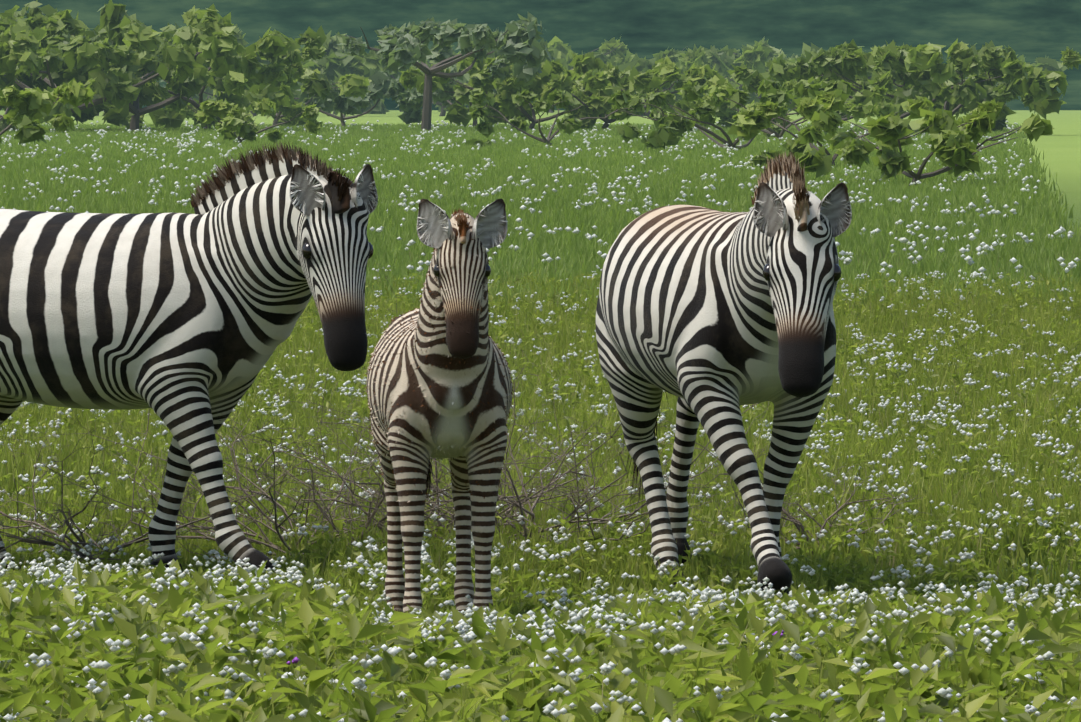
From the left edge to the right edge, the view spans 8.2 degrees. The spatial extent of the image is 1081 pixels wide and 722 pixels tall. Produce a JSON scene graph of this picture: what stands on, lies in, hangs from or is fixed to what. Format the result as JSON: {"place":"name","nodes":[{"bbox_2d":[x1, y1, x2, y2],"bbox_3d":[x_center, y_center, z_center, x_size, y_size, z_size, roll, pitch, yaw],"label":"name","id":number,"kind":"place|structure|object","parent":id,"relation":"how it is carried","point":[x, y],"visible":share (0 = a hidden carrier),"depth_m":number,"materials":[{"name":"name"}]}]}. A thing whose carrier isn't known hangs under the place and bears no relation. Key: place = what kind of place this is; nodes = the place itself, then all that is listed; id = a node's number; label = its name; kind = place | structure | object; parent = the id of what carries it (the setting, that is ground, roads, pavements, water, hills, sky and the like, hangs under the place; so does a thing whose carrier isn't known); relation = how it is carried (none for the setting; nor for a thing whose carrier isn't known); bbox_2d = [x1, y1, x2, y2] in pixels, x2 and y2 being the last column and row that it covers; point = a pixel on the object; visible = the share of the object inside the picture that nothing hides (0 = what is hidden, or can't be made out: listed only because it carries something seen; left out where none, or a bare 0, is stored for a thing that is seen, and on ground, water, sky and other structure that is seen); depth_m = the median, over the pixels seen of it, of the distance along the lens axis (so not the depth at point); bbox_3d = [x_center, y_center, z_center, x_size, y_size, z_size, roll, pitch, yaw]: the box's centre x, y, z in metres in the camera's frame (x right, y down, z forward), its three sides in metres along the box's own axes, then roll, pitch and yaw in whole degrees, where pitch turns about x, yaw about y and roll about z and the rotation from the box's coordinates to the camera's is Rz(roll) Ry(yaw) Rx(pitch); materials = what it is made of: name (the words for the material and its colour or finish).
{"place":"outdoors","nodes":[
{"label":"outdoors","id":0,"kind":"place"},
{"bbox_2d":[0,268,1080,721],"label":"grass","id":1,"kind":"structure","parent":0,"point":[562,342],"depth_m":30.26,"materials":[{"name":"green plant"}]},
{"bbox_2d":[0,122,1080,314],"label":"grass","id":2,"kind":"structure","parent":0,"point":[1040,216],"depth_m":117.69,"materials":[{"name":"green plant"}]},
{"bbox_2d":[0,0,1080,109],"bbox_3d":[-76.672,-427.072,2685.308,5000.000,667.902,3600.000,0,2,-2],"label":"hills","id":3,"kind":"structure","parent":0,"point":[1031,31],"depth_m":973.80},
{"bbox_2d":[0,110,1080,612],"bbox_3d":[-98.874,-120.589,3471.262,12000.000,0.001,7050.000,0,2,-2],"label":"ground","id":4,"kind":"structure","parent":0,"point":[1060,150],"depth_m":353.85,"materials":[{"name":"green plant"}]},
{"bbox_2d":[0,90,48,144],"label":"scrub bush","id":5,"kind":"object","parent":4,"relation":"on","point":[32,129],"visible":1,"depth_m":150.22,"materials":[{"name":"green plant"}]},
{"bbox_2d":[0,78,95,143],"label":"scrub bush","id":6,"kind":"object","parent":4,"relation":"on","point":[31,103],"visible":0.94,"depth_m":188.53,"materials":[{"name":"green plant"}]},
{"bbox_2d":[17,8,112,130],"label":"acacia tree","id":7,"kind":"object","parent":4,"relation":"on","point":[98,108],"visible":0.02,"depth_m":330.65,"materials":[{"name":"green plant"}]},
{"bbox_2d":[0,406,283,570],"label":"thorn shrub","id":8,"kind":"object","parent":4,"relation":"on","point":[39,541],"visible":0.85,"depth_m":25.55,"materials":[{"name":"brown plant"}]},
{"bbox_2d":[0,4,301,131],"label":"acacia tree","id":9,"kind":"object","parent":4,"relation":"on","point":[207,33],"visible":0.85,"depth_m":317.22,"materials":[{"name":"green plant"}]},
{"bbox_2d":[0,0,332,132],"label":"acacia tree","id":10,"kind":"object","parent":4,"relation":"on","point":[116,20],"visible":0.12,"depth_m":328.23,"materials":[{"name":"green plant"}]},
{"bbox_2d":[0,141,377,575],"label":"zebra","id":11,"kind":"object","parent":4,"relation":"on","point":[181,325],"visible":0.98,"depth_m":24.88,"materials":[{"name":"black"}]},
{"bbox_2d":[164,86,215,101],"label":"tree","id":12,"kind":"object","parent":4,"relation":"on","point":[205,96],"visible":0.06,"depth_m":775.93,"materials":[{"name":"green plant"}]},
{"bbox_2d":[120,45,325,130],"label":"acacia tree","id":13,"kind":"object","parent":4,"relation":"on","point":[169,116],"visible":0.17,"depth_m":339.38,"materials":[{"name":"green plant"}]},
{"bbox_2d":[187,98,322,144],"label":"scrub bush","id":14,"kind":"object","parent":4,"relation":"on","point":[232,124],"visible":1,"depth_m":239.38,"materials":[{"name":"green plant"}]},
{"bbox_2d":[0,261,534,560],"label":"thorn shrub","id":15,"kind":"object","parent":4,"relation":"on","point":[259,509],"visible":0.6,"depth_m":25.98,"materials":[{"name":"brown plant"}]},
{"bbox_2d":[179,66,371,126],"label":"acacia tree","id":16,"kind":"object","parent":4,"relation":"on","point":[355,85],"visible":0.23,"depth_m":369.34,"materials":[{"name":"green plant"}]},
{"bbox_2d":[232,24,346,115],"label":"bush","id":17,"kind":"object","parent":4,"relation":"on","point":[329,43],"visible":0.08,"depth_m":634.85,"materials":[{"name":"green plant"}]},
{"bbox_2d":[201,49,400,115],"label":"bush","id":18,"kind":"object","parent":4,"relation":"on","point":[355,63],"visible":0.08,"depth_m":624.68,"materials":[{"name":"green plant"}]},
{"bbox_2d":[277,68,421,127],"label":"acacia tree","id":19,"kind":"object","parent":4,"relation":"on","point":[379,88],"visible":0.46,"depth_m":376.94,"materials":[{"name":"green plant"}]},
{"bbox_2d":[360,96,389,113],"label":"tree","id":20,"kind":"object","parent":4,"relation":"on","point":[380,108],"depth_m":713.39,"materials":[{"name":"green plant"}]},
{"bbox_2d":[369,50,460,111],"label":"tree","id":21,"kind":"object","parent":4,"relation":"on","point":[454,53],"depth_m":821.01,"materials":[{"name":"green plant"}]},
{"bbox_2d":[388,59,469,107],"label":"tree","id":22,"kind":"object","parent":4,"relation":"on","point":[466,78],"depth_m":753.98,"materials":[{"name":"green plant"}]},
{"bbox_2d":[302,38,556,115],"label":"bush","id":23,"kind":"object","parent":4,"relation":"on","point":[338,61],"visible":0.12,"depth_m":623.75,"materials":[{"name":"green plant"}]},
{"bbox_2d":[365,199,513,615],"bbox_3d":[-0.295,0.190,22.705,0.439,1.377,1.297,0,2,-6],"label":"zebra foal","id":24,"kind":"object","parent":4,"relation":"on","point":[439,382],"visible":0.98,"depth_m":22.44,"materials":[{"name":"black"}]},
{"bbox_2d":[336,12,550,130],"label":"acacia tree","id":25,"kind":"object","parent":4,"relation":"on","point":[403,47],"visible":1,"depth_m":327.37,"materials":[{"name":"green plant"}]},
{"bbox_2d":[219,353,668,544],"bbox_3d":[-0.377,0.349,26.178,1.566,0.757,2.087,0,2,-2],"label":"thorn shrub","id":26,"kind":"object","parent":4,"relation":"on","point":[380,527],"visible":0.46,"depth_m":26.09,"materials":[{"name":"brown plant"}]},
{"bbox_2d":[435,53,467,111],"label":"tree","id":27,"kind":"object","parent":4,"relation":"on","point":[439,106],"visible":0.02,"depth_m":817.27,"materials":[{"name":"green plant"}]},
{"bbox_2d":[390,64,533,126],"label":"acacia tree","id":28,"kind":"object","parent":4,"relation":"on","point":[408,99],"visible":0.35,"depth_m":371.17,"materials":[{"name":"green plant"}]},
{"bbox_2d":[244,353,768,550],"bbox_3d":[0.083,0.278,26.134,1.495,0.901,2.379,1,2,19],"label":"thorn shrub","id":29,"kind":"object","parent":4,"relation":"on","point":[550,484],"visible":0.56,"depth_m":25.88,"materials":[{"name":"brown plant"}]},
{"bbox_2d":[428,36,634,112],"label":"bush","id":30,"kind":"object","parent":4,"relation":"on","point":[614,50],"visible":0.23,"depth_m":772.15,"materials":[{"name":"green plant"}]},
{"bbox_2d":[399,51,669,129],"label":"acacia tree","id":31,"kind":"object","parent":4,"relation":"on","point":[503,91],"visible":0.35,"depth_m":339.46,"materials":[{"name":"green plant"}]},
{"bbox_2d":[0,120,1079,282],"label":"flowers","id":32,"kind":"object","parent":4,"relation":"on","point":[1013,260],"visible":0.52,"depth_m":120.90,"materials":[{"name":"white plant"}]},
{"bbox_2d":[0,269,1080,677],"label":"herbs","id":33,"kind":"object","parent":4,"relation":"on","point":[846,573],"visible":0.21,"depth_m":27.78,"materials":[{"name":"green plant"}]},
{"bbox_2d":[0,556,1080,721],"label":"herbs","id":34,"kind":"object","parent":4,"relation":"on","point":[881,689],"visible":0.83,"depth_m":17.26,"materials":[{"name":"green plant"}]},
{"bbox_2d":[286,630,783,664],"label":"purple flowers","id":35,"kind":"object","parent":34,"relation":"on","point":[295,659],"visible":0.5,"depth_m":17.85,"materials":[{"name":"purple plant"}]},
{"bbox_2d":[0,566,1080,721],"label":"flowers","id":36,"kind":"object","parent":34,"relation":"on","point":[358,682],"visible":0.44,"depth_m":17.62,"materials":[{"name":"white plant"}]},
{"bbox_2d":[0,265,1080,653],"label":"flowers","id":37,"kind":"object","parent":4,"relation":"on","point":[548,623],"visible":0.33,"depth_m":25.92,"materials":[{"name":"white plant"}]},
{"bbox_2d":[464,86,693,146],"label":"scrub bush","id":38,"kind":"object","parent":4,"relation":"on","point":[627,131],"visible":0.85,"depth_m":229.54,"materials":[{"name":"green plant"}]},
{"bbox_2d":[505,55,722,130],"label":"acacia tree","id":39,"kind":"object","parent":4,"relation":"on","point":[595,103],"visible":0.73,"depth_m":338.21,"materials":[{"name":"green plant"}]},
{"bbox_2d":[618,53,701,115],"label":"tree","id":40,"kind":"object","parent":4,"relation":"on","point":[641,65],"visible":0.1,"depth_m":629.71,"materials":[{"name":"green plant"}]},
{"bbox_2d":[606,65,737,128],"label":"acacia tree","id":41,"kind":"object","parent":4,"relation":"on","point":[724,112],"visible":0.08,"depth_m":358.56,"materials":[{"name":"green plant"}]},
{"bbox_2d":[579,37,781,104],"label":"bush","id":42,"kind":"object","parent":4,"relation":"on","point":[723,60],"visible":0.23,"depth_m":743.44,"materials":[{"name":"green plant"}]},
{"bbox_2d":[596,150,851,594],"bbox_3d":[0.649,0.086,24.417,0.638,1.480,2.112,-1,2,-17],"label":"zebra","id":43,"kind":"object","parent":4,"relation":"on","point":[712,320],"visible":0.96,"depth_m":24.11,"materials":[{"name":"black"}]},
{"bbox_2d":[607,75,851,149],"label":"scrub bush","id":44,"kind":"object","parent":4,"relation":"on","point":[671,128],"visible":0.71,"depth_m":208.63,"materials":[{"name":"green plant"}]},
{"bbox_2d":[675,57,792,101],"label":"tree","id":45,"kind":"object","parent":4,"relation":"on","point":[678,63],"visible":0.02,"depth_m":675.32,"materials":[{"name":"green plant"}]},
{"bbox_2d":[677,41,796,108],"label":"bush","id":46,"kind":"object","parent":4,"relation":"on","point":[754,58],"visible":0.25,"depth_m":665.34,"materials":[{"name":"green plant"}]},
{"bbox_2d":[717,45,800,75],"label":"tree","id":47,"kind":"object","parent":4,"relation":"on","point":[793,56],"depth_m":811.27,"materials":[{"name":"green plant"}]},
{"bbox_2d":[735,47,786,110],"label":"tree","id":48,"kind":"object","parent":4,"relation":"on","point":[776,56],"visible":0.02,"depth_m":886.13,"materials":[{"name":"green plant"}]},
{"bbox_2d":[613,416,937,553],"bbox_3d":[0.832,0.398,26.150,0.788,0.658,1.273,2,3,37],"label":"thorn shrub","id":49,"kind":"object","parent":4,"relation":"on","point":[797,523],"visible":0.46,"depth_m":26.02,"materials":[{"name":"brown plant"}]},
{"bbox_2d":[677,75,900,141],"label":"scrub bush","id":50,"kind":"object","parent":4,"relation":"on","point":[717,87],"visible":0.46,"depth_m":260.28,"materials":[{"name":"green plant"}]},
{"bbox_2d":[726,89,934,168],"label":"scrub bush","id":51,"kind":"object","parent":4,"relation":"on","point":[820,109],"visible":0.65,"depth_m":160.15,"materials":[{"name":"green plant"}]},
{"bbox_2d":[706,63,979,126],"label":"bush","id":52,"kind":"object","parent":4,"relation":"on","point":[750,78],"visible":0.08,"depth_m":328.75,"materials":[{"name":"green plant"}]},
{"bbox_2d":[798,42,929,88],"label":"bush","id":53,"kind":"object","parent":4,"relation":"on","point":[812,48],"depth_m":626.37,"materials":[{"name":"green plant"}]},
{"bbox_2d":[761,39,1023,118],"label":"bush","id":54,"kind":"object","parent":4,"relation":"on","point":[812,64],"visible":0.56,"depth_m":318.95,"materials":[{"name":"green plant"}]},
{"bbox_2d":[795,98,1054,186],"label":"scrub bush","id":55,"kind":"object","parent":4,"relation":"on","point":[954,148],"visible":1,"depth_m":128.64,"materials":[{"name":"green plant"}]},
{"bbox_2d":[835,39,1080,131],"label":"bush","id":56,"kind":"object","parent":4,"relation":"on","point":[933,76],"visible":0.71,"depth_m":316.90,"materials":[{"name":"green plant"}]},
{"bbox_2d":[960,54,1029,93],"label":"bush","id":57,"kind":"object","parent":4,"relation":"on","point":[1021,58],"visible":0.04,"depth_m":815.93,"materials":[{"name":"green plant"}]},
{"bbox_2d":[927,56,1067,98],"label":"bush","id":58,"kind":"object","parent":4,"relation":"on","point":[1049,64],"visible":0.02,"depth_m":735.58,"materials":[{"name":"green plant"}]},
{"bbox_2d":[0,246,1080,720],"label":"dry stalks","id":59,"kind":"object","parent":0,"point":[628,476],"visible":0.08,"depth_m":30.96,"materials":[{"name":"beige plant"}]}
]}

